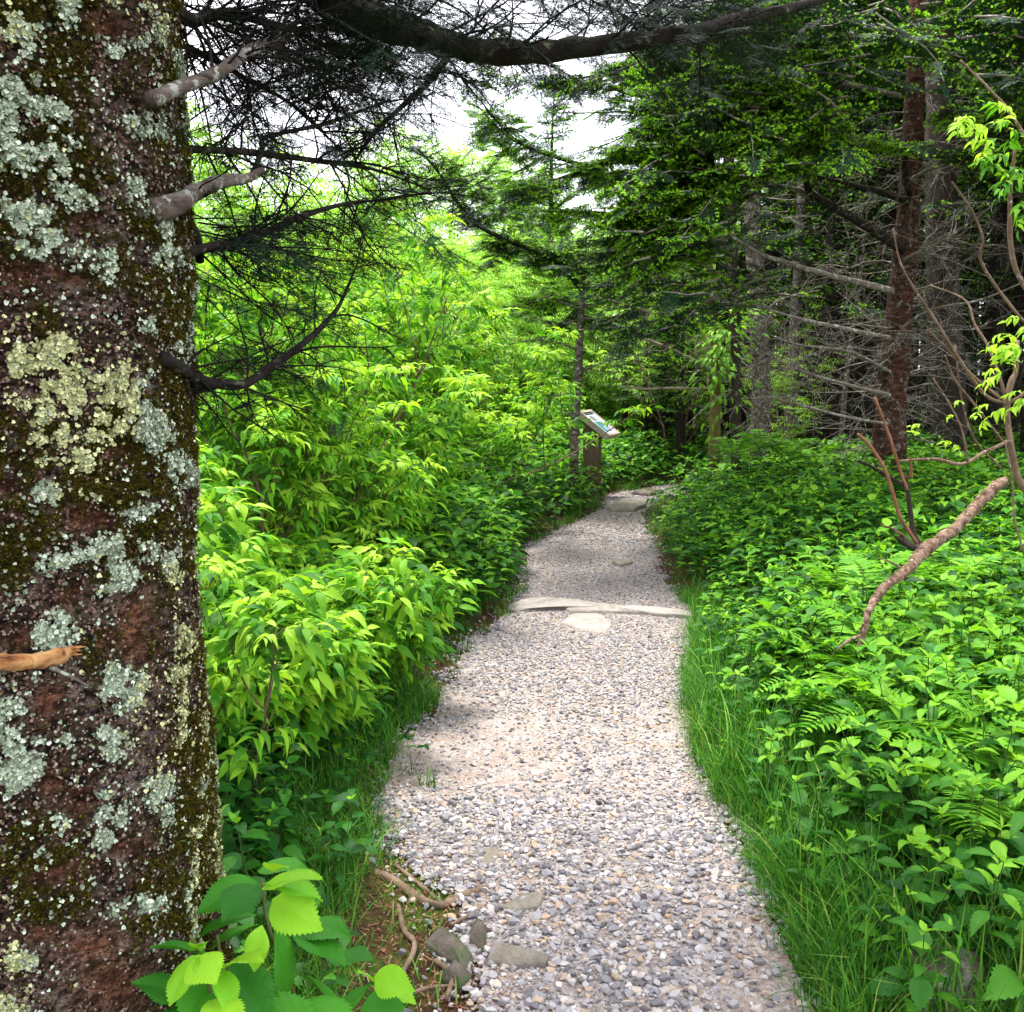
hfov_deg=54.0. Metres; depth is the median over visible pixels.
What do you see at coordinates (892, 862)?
leafy herb
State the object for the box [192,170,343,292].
broadleaf tree
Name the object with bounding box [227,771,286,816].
herb
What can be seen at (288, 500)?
elder shrub
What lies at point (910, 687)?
leafy herb
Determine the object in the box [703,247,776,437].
understorey fir
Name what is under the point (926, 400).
understorey fir
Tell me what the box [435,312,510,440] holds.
thicket shrub
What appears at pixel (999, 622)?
fern
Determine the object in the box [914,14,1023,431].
forest fir
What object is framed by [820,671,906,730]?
leafy herb
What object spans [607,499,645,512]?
stone slab
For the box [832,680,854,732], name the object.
leafy herb
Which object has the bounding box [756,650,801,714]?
leafy herb
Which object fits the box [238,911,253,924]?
herb
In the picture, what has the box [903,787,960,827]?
herb
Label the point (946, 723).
fern
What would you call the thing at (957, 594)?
leafy herb
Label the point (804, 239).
forest fir
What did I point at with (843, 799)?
leafy herb
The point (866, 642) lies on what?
leafy herb
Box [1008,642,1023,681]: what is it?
leafy herb
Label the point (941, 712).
fern
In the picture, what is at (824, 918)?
grass
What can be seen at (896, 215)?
forest fir
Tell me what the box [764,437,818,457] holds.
fern
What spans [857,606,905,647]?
leafy herb
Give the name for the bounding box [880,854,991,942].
leafy herb
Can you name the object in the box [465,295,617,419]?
thicket shrub
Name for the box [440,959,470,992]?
mossy rock
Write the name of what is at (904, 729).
leafy herb
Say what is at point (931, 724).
leafy herb
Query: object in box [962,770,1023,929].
leafy herb
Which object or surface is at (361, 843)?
herb
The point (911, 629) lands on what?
leafy herb
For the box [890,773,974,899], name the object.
leafy herb
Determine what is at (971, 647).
leafy herb
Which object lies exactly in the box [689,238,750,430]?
understorey fir
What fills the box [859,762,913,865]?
leafy herb
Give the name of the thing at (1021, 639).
leafy herb
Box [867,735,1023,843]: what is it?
fern
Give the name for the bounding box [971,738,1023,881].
leafy herb
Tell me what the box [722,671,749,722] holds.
leafy herb
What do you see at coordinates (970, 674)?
leafy herb
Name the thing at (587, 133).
sky
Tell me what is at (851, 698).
leafy herb
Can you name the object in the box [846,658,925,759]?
leafy herb
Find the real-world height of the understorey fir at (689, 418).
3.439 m
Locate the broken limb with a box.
[835,397,1008,652]
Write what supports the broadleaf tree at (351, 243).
on the ground at (371, 918)
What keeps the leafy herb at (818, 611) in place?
on the ground at (371, 918)
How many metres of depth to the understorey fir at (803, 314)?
20.71 m
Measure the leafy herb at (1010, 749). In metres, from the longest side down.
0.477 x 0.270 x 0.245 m
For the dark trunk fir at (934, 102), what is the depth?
11.13 m
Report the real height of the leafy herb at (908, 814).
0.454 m
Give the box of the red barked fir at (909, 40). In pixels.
[597,0,1023,481]
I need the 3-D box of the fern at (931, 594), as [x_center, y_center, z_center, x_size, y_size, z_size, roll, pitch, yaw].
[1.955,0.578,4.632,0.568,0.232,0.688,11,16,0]
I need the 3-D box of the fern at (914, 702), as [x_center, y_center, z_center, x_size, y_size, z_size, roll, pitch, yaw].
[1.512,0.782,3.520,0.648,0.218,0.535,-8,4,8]
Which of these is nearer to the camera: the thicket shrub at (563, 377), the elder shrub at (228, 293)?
the elder shrub at (228, 293)
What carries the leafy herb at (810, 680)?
on the ground at (371, 918)
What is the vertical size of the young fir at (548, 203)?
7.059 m
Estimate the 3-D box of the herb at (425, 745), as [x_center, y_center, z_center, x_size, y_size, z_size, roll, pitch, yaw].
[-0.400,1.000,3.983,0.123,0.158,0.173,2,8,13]
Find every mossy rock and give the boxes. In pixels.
[424,926,472,967]
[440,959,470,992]
[468,917,486,952]
[632,488,663,495]
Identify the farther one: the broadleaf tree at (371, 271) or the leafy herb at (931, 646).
the broadleaf tree at (371, 271)
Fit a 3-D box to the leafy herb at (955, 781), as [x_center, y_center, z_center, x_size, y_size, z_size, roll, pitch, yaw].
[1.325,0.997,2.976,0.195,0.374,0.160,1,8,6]
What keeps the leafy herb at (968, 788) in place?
on the ground at (371, 918)
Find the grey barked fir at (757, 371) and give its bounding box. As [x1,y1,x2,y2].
[657,4,855,488]
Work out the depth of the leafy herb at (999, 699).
3.33 m
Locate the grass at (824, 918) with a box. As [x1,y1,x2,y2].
[222,474,1023,1011]
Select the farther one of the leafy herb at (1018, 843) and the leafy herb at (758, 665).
the leafy herb at (758, 665)
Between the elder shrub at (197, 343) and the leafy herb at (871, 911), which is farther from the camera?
the elder shrub at (197, 343)
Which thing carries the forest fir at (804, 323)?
on the ground at (371, 918)
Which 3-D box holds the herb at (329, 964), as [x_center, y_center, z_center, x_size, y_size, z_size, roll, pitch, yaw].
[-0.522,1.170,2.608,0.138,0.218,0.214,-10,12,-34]
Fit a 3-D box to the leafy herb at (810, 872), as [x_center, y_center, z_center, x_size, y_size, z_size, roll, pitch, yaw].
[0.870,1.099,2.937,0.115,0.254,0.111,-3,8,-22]
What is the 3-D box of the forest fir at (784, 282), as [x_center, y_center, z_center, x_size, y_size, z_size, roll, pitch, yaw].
[5.239,-5.551,16.500,3.198,10.060,3.368,-7,10,-43]
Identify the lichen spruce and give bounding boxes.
[0,0,838,1011]
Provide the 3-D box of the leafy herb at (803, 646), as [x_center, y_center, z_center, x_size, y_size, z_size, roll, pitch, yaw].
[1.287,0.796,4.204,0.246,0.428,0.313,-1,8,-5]
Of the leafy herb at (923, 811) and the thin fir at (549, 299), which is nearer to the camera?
the leafy herb at (923, 811)
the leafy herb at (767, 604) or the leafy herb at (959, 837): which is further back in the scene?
the leafy herb at (767, 604)
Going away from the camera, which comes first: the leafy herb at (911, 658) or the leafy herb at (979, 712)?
the leafy herb at (979, 712)
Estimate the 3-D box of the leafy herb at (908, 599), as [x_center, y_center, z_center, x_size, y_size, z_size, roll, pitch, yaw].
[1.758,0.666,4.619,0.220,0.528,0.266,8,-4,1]
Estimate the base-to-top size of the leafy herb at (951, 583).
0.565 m
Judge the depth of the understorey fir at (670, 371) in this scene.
19.76 m
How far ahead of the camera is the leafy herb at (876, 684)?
3.60 m
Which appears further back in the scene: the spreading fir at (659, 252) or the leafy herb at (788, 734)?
the spreading fir at (659, 252)
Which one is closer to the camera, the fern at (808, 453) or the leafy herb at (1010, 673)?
the leafy herb at (1010, 673)
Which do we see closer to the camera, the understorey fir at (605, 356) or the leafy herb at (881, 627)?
the leafy herb at (881, 627)
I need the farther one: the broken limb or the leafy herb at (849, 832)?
the broken limb
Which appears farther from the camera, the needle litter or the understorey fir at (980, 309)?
the understorey fir at (980, 309)
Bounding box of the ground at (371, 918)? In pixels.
[239,378,1023,1011]
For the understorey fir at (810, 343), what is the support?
on the ground at (371, 918)
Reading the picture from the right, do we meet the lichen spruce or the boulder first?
the boulder
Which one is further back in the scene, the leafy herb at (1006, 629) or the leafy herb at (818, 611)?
the leafy herb at (818, 611)
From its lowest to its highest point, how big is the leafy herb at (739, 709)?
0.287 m
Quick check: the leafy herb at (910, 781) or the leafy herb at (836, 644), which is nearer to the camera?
the leafy herb at (910, 781)
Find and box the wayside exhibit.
[580,409,619,497]
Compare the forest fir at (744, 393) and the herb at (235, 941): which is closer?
the herb at (235, 941)
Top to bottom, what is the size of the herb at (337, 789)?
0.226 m
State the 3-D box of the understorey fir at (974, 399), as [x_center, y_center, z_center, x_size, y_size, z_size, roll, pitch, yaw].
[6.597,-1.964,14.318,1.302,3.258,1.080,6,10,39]
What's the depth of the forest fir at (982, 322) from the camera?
15.30 m
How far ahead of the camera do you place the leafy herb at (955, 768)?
2.94 m
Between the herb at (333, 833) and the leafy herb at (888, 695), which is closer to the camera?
the herb at (333, 833)
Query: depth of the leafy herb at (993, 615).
3.87 m
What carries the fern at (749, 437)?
on the undergrowth
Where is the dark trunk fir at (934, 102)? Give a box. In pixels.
[827,0,1023,469]
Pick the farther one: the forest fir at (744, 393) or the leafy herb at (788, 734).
the forest fir at (744, 393)
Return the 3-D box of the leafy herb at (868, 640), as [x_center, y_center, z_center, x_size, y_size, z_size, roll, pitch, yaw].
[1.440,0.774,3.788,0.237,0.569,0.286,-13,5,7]
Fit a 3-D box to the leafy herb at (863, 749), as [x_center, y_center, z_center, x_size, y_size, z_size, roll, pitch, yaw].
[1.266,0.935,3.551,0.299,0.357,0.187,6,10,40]
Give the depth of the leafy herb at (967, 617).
4.21 m
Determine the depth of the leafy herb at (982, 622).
4.27 m
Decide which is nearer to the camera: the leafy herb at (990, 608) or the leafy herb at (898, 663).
the leafy herb at (898, 663)
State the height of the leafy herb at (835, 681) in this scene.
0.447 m
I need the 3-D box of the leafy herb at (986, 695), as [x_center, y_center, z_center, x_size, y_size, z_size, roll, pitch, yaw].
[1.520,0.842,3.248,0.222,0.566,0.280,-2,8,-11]
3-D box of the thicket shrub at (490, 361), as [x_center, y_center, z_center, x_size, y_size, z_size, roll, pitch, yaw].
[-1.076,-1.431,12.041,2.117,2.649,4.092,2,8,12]
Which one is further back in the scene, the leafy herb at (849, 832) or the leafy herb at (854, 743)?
the leafy herb at (854, 743)
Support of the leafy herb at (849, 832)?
on the ground at (371, 918)
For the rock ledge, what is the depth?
6.79 m
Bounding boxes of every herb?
[218,772,235,795]
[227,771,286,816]
[227,908,256,948]
[232,901,271,959]
[232,939,270,955]
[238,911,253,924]
[262,755,286,770]
[268,731,320,785]
[269,886,331,971]
[279,792,359,852]
[294,929,361,995]
[296,828,344,869]
[299,947,346,994]
[314,766,360,793]
[314,770,356,822]
[318,826,377,881]
[326,751,383,788]
[399,734,428,774]
[698,683,730,717]
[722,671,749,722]
[724,665,768,721]
[735,690,767,741]
[737,662,782,720]
[743,733,772,773]
[744,669,812,749]
[745,709,792,788]
[745,725,792,816]
[746,741,788,802]
[751,600,803,668]
[751,639,787,707]
[755,655,805,715]
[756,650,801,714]
[756,665,799,727]
[758,694,797,745]
[765,634,805,706]
[767,609,800,680]
[767,772,836,857]
[769,723,806,784]
[770,627,832,709]
[770,662,807,734]
[776,639,845,699]
[780,643,832,717]
[781,678,817,750]
[784,602,828,655]
[784,839,830,904]
[785,647,848,755]
[786,616,818,655]
[787,684,860,772]
[788,609,849,719]
[788,751,838,830]
[793,706,836,770]
[797,677,857,749]
[800,608,863,732]
[805,795,866,857]
[809,829,866,889]
[810,677,873,750]
[810,827,880,921]
[812,664,859,731]
[814,736,860,832]
[815,681,872,774]
[815,738,870,812]
[817,679,878,749]
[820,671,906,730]
[820,716,885,793]
[822,760,879,855]
[826,663,875,735]
[826,699,903,791]
[826,769,885,855]
[826,774,922,871]
[829,677,865,759]
[829,749,908,845]
[830,613,871,685]
[830,728,901,770]
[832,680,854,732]
[835,810,888,877]
[841,589,880,643]
[845,643,915,760]
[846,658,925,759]
[847,722,955,868]
[848,728,920,834]
[848,865,948,950]
[849,737,911,821]
[850,905,908,977]
[852,618,905,661]
[854,617,918,706]
[854,665,916,784]
[856,635,902,706]
[856,636,921,720]
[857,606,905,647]
[858,633,923,703]
[859,692,935,772]
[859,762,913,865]
[862,755,946,903]
[862,915,967,1011]
[866,715,933,761]
[866,739,937,866]
[867,653,912,687]
[870,756,966,853]
[871,623,893,634]
[872,824,939,922]
[872,903,913,976]
[873,680,915,762]
[873,765,974,858]
[874,571,924,645]
[874,752,932,823]
[875,687,919,783]
[875,741,945,856]
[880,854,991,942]
[881,645,920,705]
[881,832,957,915]
[882,599,931,648]
[882,750,939,848]
[882,913,962,1011]
[884,664,962,776]
[885,596,917,618]
[888,728,945,827]
[888,845,949,883]
[890,625,917,654]
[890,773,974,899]
[891,620,930,628]
[891,678,964,788]
[897,677,924,696]
[898,643,957,755]
[898,800,978,926]
[900,629,919,662]
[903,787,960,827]
[904,627,918,646]
[904,633,950,645]
[906,641,929,647]
[906,721,943,797]
[906,784,1011,878]
[908,868,966,945]
[912,841,986,945]
[915,643,987,709]
[918,780,984,891]
[921,662,995,700]
[922,614,974,693]
[923,598,950,624]
[924,779,1023,936]
[925,598,948,629]
[925,610,996,683]
[931,590,965,619]
[931,628,944,638]
[931,635,963,651]
[932,760,1016,893]
[932,771,1007,938]
[935,833,998,962]
[936,846,1023,961]
[937,581,975,627]
[937,619,971,627]
[937,643,974,649]
[938,839,1023,946]
[939,696,1020,770]
[942,769,1012,858]
[943,687,1020,791]
[944,738,1023,829]
[945,620,996,686]
[946,726,963,802]
[947,605,975,657]
[947,670,1003,750]
[949,624,990,676]
[949,628,987,661]
[951,611,1009,689]
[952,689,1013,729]
[953,581,1007,681]
[957,821,1003,912]
[960,590,1016,627]
[961,705,1017,855]
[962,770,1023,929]
[964,696,1005,752]
[965,814,1023,982]
[966,647,997,662]
[967,606,996,631]
[969,684,1023,757]
[969,826,1017,933]
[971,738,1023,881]
[972,624,1016,662]
[974,617,1001,657]
[975,718,1023,855]
[976,619,1021,627]
[977,665,1009,687]
[980,616,1023,678]
[980,888,1023,985]
[982,915,1023,1011]
[983,655,1020,699]
[983,659,1023,714]
[984,614,1023,674]
[987,654,1023,756]
[989,658,1023,708]
[992,600,1023,615]
[996,703,1023,769]
[997,600,1022,616]
[1002,915,1023,932]
[1003,719,1023,811]
[1005,603,1023,680]
[1007,580,1023,593]
[1008,636,1023,641]
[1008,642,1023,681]
[1009,557,1023,559]
[1013,930,1023,943]
[1017,881,1023,890]
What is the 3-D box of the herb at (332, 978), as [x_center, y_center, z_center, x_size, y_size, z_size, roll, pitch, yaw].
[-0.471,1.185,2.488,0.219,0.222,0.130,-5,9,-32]
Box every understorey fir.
[583,279,627,405]
[592,285,657,437]
[604,275,677,458]
[611,273,696,437]
[616,271,709,468]
[630,290,684,441]
[633,260,728,475]
[650,271,701,435]
[653,273,727,458]
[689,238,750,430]
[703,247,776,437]
[742,299,814,457]
[775,223,813,413]
[775,246,815,437]
[803,297,853,392]
[806,232,859,415]
[841,255,857,442]
[917,244,926,422]
[917,271,979,432]
[929,252,1018,438]
[972,224,986,371]
[976,224,1023,430]
[978,340,1023,422]
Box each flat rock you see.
[464,846,499,865]
[487,943,549,968]
[612,558,633,566]
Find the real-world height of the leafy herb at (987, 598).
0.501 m
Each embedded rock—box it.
[501,891,543,911]
[561,613,611,633]
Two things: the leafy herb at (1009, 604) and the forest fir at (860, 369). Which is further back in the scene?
the forest fir at (860, 369)
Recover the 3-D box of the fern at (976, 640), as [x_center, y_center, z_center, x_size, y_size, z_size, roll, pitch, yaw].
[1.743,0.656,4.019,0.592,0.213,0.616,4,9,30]
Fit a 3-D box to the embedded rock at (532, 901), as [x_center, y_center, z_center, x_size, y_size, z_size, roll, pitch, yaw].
[0.040,1.205,3.042,0.158,0.040,0.090,-3,8,-19]
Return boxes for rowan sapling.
[583,276,850,474]
[741,324,846,453]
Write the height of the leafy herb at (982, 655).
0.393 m
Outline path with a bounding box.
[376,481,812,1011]
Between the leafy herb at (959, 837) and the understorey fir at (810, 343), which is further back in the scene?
the understorey fir at (810, 343)
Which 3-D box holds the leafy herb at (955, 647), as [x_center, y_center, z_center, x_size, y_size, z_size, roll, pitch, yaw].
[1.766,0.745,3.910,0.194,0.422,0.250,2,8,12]
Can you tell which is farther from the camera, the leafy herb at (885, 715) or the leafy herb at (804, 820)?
the leafy herb at (885, 715)
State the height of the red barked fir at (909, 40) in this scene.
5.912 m
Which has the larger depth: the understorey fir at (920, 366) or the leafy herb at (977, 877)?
the understorey fir at (920, 366)
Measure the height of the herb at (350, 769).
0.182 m
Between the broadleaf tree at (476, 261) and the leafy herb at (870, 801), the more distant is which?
the broadleaf tree at (476, 261)
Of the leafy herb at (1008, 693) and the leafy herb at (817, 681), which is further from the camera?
the leafy herb at (817, 681)
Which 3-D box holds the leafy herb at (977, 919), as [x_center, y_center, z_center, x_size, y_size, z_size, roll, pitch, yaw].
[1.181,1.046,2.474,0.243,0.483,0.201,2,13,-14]
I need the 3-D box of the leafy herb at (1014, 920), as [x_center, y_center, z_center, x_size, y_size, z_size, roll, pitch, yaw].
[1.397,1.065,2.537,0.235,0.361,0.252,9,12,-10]
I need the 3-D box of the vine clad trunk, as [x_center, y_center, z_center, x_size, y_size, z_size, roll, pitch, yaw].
[2.128,-1.488,11.642,1.963,3.180,1.488,-3,8,-22]
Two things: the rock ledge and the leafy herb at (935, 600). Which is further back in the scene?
the rock ledge
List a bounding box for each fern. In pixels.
[707,436,766,459]
[723,422,793,449]
[743,613,906,682]
[752,647,954,715]
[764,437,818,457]
[785,445,842,468]
[788,554,952,634]
[788,561,940,604]
[796,598,956,669]
[800,660,1023,749]
[802,616,933,693]
[833,653,989,720]
[834,546,958,587]
[846,688,1010,755]
[867,633,1019,686]
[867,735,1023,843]
[880,592,970,622]
[883,550,1002,590]
[888,720,1023,836]
[900,622,1023,659]
[907,595,1023,660]
[912,653,1023,710]
[937,685,1023,773]
[966,607,1023,661]
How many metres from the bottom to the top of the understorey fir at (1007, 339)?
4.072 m
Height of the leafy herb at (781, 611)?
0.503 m
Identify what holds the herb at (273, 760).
on the ground at (371, 918)
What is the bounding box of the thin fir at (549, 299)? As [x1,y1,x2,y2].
[399,121,717,507]
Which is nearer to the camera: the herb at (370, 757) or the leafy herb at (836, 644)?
the herb at (370, 757)
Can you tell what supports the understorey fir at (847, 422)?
on the ground at (371, 918)
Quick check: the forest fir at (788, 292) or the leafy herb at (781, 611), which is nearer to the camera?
the leafy herb at (781, 611)
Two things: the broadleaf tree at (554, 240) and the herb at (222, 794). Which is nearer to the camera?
the herb at (222, 794)
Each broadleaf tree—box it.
[187,99,373,299]
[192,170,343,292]
[294,122,567,335]
[294,230,453,332]
[299,213,399,290]
[333,210,572,431]
[386,221,641,415]
[470,203,637,375]
[472,250,703,423]
[495,220,715,420]
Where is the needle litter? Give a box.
[261,641,812,1011]
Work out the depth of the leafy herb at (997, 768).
3.10 m
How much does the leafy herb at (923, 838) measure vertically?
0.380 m
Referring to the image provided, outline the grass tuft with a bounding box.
[407,763,451,788]
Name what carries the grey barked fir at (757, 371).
on the ground at (371, 918)
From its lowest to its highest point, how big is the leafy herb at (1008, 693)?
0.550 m
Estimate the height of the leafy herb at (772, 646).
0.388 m
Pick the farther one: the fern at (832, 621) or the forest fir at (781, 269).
the forest fir at (781, 269)
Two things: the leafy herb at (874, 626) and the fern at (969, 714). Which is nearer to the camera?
the fern at (969, 714)
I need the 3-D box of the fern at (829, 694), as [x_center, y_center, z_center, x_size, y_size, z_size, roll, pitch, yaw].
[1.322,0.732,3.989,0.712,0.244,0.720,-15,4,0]
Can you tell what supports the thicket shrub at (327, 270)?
on the ground at (371, 918)
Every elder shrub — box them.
[192,198,513,512]
[192,226,389,553]
[193,263,447,557]
[195,228,307,461]
[195,438,391,797]
[196,248,427,488]
[198,528,455,763]
[200,377,483,560]
[200,520,484,706]
[311,364,493,528]
[374,457,482,502]
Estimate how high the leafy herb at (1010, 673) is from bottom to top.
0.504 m
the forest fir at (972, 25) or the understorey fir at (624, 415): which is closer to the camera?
the forest fir at (972, 25)
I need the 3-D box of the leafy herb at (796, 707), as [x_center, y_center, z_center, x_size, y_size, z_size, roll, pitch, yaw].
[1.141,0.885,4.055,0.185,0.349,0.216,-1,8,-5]
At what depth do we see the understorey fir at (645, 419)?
16.36 m
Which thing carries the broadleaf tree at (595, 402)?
on the ground at (371, 918)
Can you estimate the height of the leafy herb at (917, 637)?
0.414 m
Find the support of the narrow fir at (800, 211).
on the ground at (371, 918)
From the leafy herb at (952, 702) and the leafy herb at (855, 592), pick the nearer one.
the leafy herb at (952, 702)
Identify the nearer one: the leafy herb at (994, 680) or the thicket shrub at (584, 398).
the leafy herb at (994, 680)
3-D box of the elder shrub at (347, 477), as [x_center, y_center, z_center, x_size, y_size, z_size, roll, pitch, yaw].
[-1.124,-0.272,5.347,1.577,2.376,1.828,1,8,8]
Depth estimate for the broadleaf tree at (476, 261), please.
16.55 m
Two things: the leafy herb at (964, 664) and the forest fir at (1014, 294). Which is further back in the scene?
the forest fir at (1014, 294)
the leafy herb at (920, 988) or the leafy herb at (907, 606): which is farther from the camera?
the leafy herb at (907, 606)
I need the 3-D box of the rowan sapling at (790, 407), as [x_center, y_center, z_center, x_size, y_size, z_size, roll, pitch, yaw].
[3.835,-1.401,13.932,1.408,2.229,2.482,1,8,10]
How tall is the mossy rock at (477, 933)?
0.050 m
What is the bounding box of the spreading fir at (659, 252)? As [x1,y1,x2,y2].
[457,0,847,492]
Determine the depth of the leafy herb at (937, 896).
2.59 m
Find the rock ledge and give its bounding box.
[507,597,696,618]
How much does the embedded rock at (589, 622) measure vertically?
0.038 m
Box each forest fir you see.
[604,2,861,443]
[686,1,818,438]
[693,1,855,447]
[707,160,816,400]
[712,0,1000,464]
[737,3,881,446]
[741,4,924,448]
[762,0,925,431]
[762,190,856,410]
[766,0,1020,455]
[767,0,989,443]
[777,13,883,413]
[807,6,985,414]
[813,0,1019,442]
[853,0,1023,464]
[866,0,1023,460]
[867,3,1000,429]
[885,0,1023,452]
[907,0,1023,476]
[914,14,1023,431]
[919,8,1023,438]
[923,5,1022,423]
[960,96,1023,424]
[964,203,1023,367]
[975,196,1020,413]
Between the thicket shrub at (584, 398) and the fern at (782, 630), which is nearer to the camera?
the fern at (782, 630)
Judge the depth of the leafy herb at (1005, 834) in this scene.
2.72 m
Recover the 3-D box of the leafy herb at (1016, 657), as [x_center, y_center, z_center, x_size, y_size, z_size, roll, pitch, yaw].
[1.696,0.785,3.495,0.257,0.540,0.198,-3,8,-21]
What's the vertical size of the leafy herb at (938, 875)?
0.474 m
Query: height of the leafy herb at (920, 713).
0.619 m
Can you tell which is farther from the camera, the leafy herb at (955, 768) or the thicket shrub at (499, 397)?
the thicket shrub at (499, 397)
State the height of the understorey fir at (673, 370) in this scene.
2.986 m
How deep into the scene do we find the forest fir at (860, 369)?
15.68 m
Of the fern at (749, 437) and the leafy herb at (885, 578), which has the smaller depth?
the leafy herb at (885, 578)
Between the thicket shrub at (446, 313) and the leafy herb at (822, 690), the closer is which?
the leafy herb at (822, 690)
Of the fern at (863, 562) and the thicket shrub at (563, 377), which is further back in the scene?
the thicket shrub at (563, 377)
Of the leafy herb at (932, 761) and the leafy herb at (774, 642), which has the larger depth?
the leafy herb at (774, 642)
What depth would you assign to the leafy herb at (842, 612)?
4.21 m
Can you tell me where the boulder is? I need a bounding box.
[878,945,984,1011]
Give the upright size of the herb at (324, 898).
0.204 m
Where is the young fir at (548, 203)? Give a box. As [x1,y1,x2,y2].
[504,71,613,393]
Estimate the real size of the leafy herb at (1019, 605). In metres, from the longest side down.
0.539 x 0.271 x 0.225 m
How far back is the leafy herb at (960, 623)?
3.88 m
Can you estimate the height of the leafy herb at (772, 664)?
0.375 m
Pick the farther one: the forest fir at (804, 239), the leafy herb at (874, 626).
the forest fir at (804, 239)
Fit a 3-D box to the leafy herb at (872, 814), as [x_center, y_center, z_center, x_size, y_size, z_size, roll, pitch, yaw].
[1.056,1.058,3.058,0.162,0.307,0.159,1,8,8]
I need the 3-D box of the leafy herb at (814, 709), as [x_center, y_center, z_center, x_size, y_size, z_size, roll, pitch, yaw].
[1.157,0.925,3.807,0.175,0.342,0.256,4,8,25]
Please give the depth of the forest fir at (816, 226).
18.99 m
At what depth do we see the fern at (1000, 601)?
4.51 m
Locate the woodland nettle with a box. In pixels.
[131,857,415,1011]
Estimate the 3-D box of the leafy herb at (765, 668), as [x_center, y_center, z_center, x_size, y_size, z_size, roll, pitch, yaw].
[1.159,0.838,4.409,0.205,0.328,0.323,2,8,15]
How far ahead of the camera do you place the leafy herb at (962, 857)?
2.71 m
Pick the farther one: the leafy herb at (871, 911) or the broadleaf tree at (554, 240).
the broadleaf tree at (554, 240)
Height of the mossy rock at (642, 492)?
0.114 m
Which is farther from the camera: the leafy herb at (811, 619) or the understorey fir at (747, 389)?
the understorey fir at (747, 389)
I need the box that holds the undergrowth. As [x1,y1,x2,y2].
[198,388,1023,968]
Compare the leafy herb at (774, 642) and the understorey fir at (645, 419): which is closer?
the leafy herb at (774, 642)
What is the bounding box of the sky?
[183,0,1023,373]
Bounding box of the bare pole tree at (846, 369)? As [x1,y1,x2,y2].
[837,173,879,450]
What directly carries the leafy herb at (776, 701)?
on the ground at (371, 918)
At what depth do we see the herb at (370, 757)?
3.75 m
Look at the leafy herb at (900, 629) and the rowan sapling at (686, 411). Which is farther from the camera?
the rowan sapling at (686, 411)
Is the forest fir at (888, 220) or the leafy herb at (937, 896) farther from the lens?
the forest fir at (888, 220)
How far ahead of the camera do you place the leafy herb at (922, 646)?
4.16 m
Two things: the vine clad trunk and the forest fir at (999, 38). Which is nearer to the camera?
the forest fir at (999, 38)
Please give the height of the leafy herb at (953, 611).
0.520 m
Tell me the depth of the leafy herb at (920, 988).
2.36 m
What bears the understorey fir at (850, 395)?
on the ground at (371, 918)
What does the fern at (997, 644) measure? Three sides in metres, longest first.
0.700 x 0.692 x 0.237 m
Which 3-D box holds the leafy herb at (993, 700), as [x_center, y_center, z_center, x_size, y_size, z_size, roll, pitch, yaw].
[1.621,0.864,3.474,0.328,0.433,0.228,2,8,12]
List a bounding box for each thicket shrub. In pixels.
[195,195,513,447]
[197,203,362,458]
[273,237,390,314]
[287,240,664,495]
[324,262,519,409]
[361,276,514,459]
[407,402,497,472]
[423,285,488,341]
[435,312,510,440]
[450,402,532,472]
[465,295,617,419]
[476,374,584,458]
[491,321,593,425]
[501,382,585,448]
[555,381,622,424]
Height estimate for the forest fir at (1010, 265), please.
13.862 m
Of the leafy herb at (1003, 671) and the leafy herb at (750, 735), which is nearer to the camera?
the leafy herb at (1003, 671)
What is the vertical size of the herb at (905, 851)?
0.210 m
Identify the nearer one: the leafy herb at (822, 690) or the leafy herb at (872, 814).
the leafy herb at (872, 814)
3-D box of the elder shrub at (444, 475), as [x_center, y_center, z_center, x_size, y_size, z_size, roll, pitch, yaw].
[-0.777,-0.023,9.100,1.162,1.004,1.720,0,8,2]
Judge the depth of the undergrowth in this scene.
6.73 m
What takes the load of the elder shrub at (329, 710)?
on the ground at (371, 918)
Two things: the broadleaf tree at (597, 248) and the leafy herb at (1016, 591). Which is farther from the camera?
the broadleaf tree at (597, 248)
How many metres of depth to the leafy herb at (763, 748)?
3.64 m
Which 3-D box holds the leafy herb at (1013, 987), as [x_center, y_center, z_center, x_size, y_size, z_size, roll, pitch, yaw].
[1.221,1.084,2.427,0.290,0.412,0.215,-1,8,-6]
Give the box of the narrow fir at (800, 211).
[742,19,871,457]
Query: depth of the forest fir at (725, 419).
17.20 m
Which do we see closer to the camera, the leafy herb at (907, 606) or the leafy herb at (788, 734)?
the leafy herb at (788, 734)
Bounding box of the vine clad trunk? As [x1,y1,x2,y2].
[613,263,808,486]
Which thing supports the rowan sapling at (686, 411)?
on the ground at (371, 918)
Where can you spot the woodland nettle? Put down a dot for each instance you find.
(201, 981)
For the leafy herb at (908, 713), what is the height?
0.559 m
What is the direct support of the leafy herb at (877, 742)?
on the ground at (371, 918)
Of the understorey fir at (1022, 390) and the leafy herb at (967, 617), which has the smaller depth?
the leafy herb at (967, 617)
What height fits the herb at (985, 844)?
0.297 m
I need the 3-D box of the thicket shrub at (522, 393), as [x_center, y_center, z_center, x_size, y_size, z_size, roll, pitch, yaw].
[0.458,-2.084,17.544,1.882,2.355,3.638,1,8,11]
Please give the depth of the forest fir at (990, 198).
11.45 m
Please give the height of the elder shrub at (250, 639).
1.488 m
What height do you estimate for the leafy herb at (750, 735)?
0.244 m

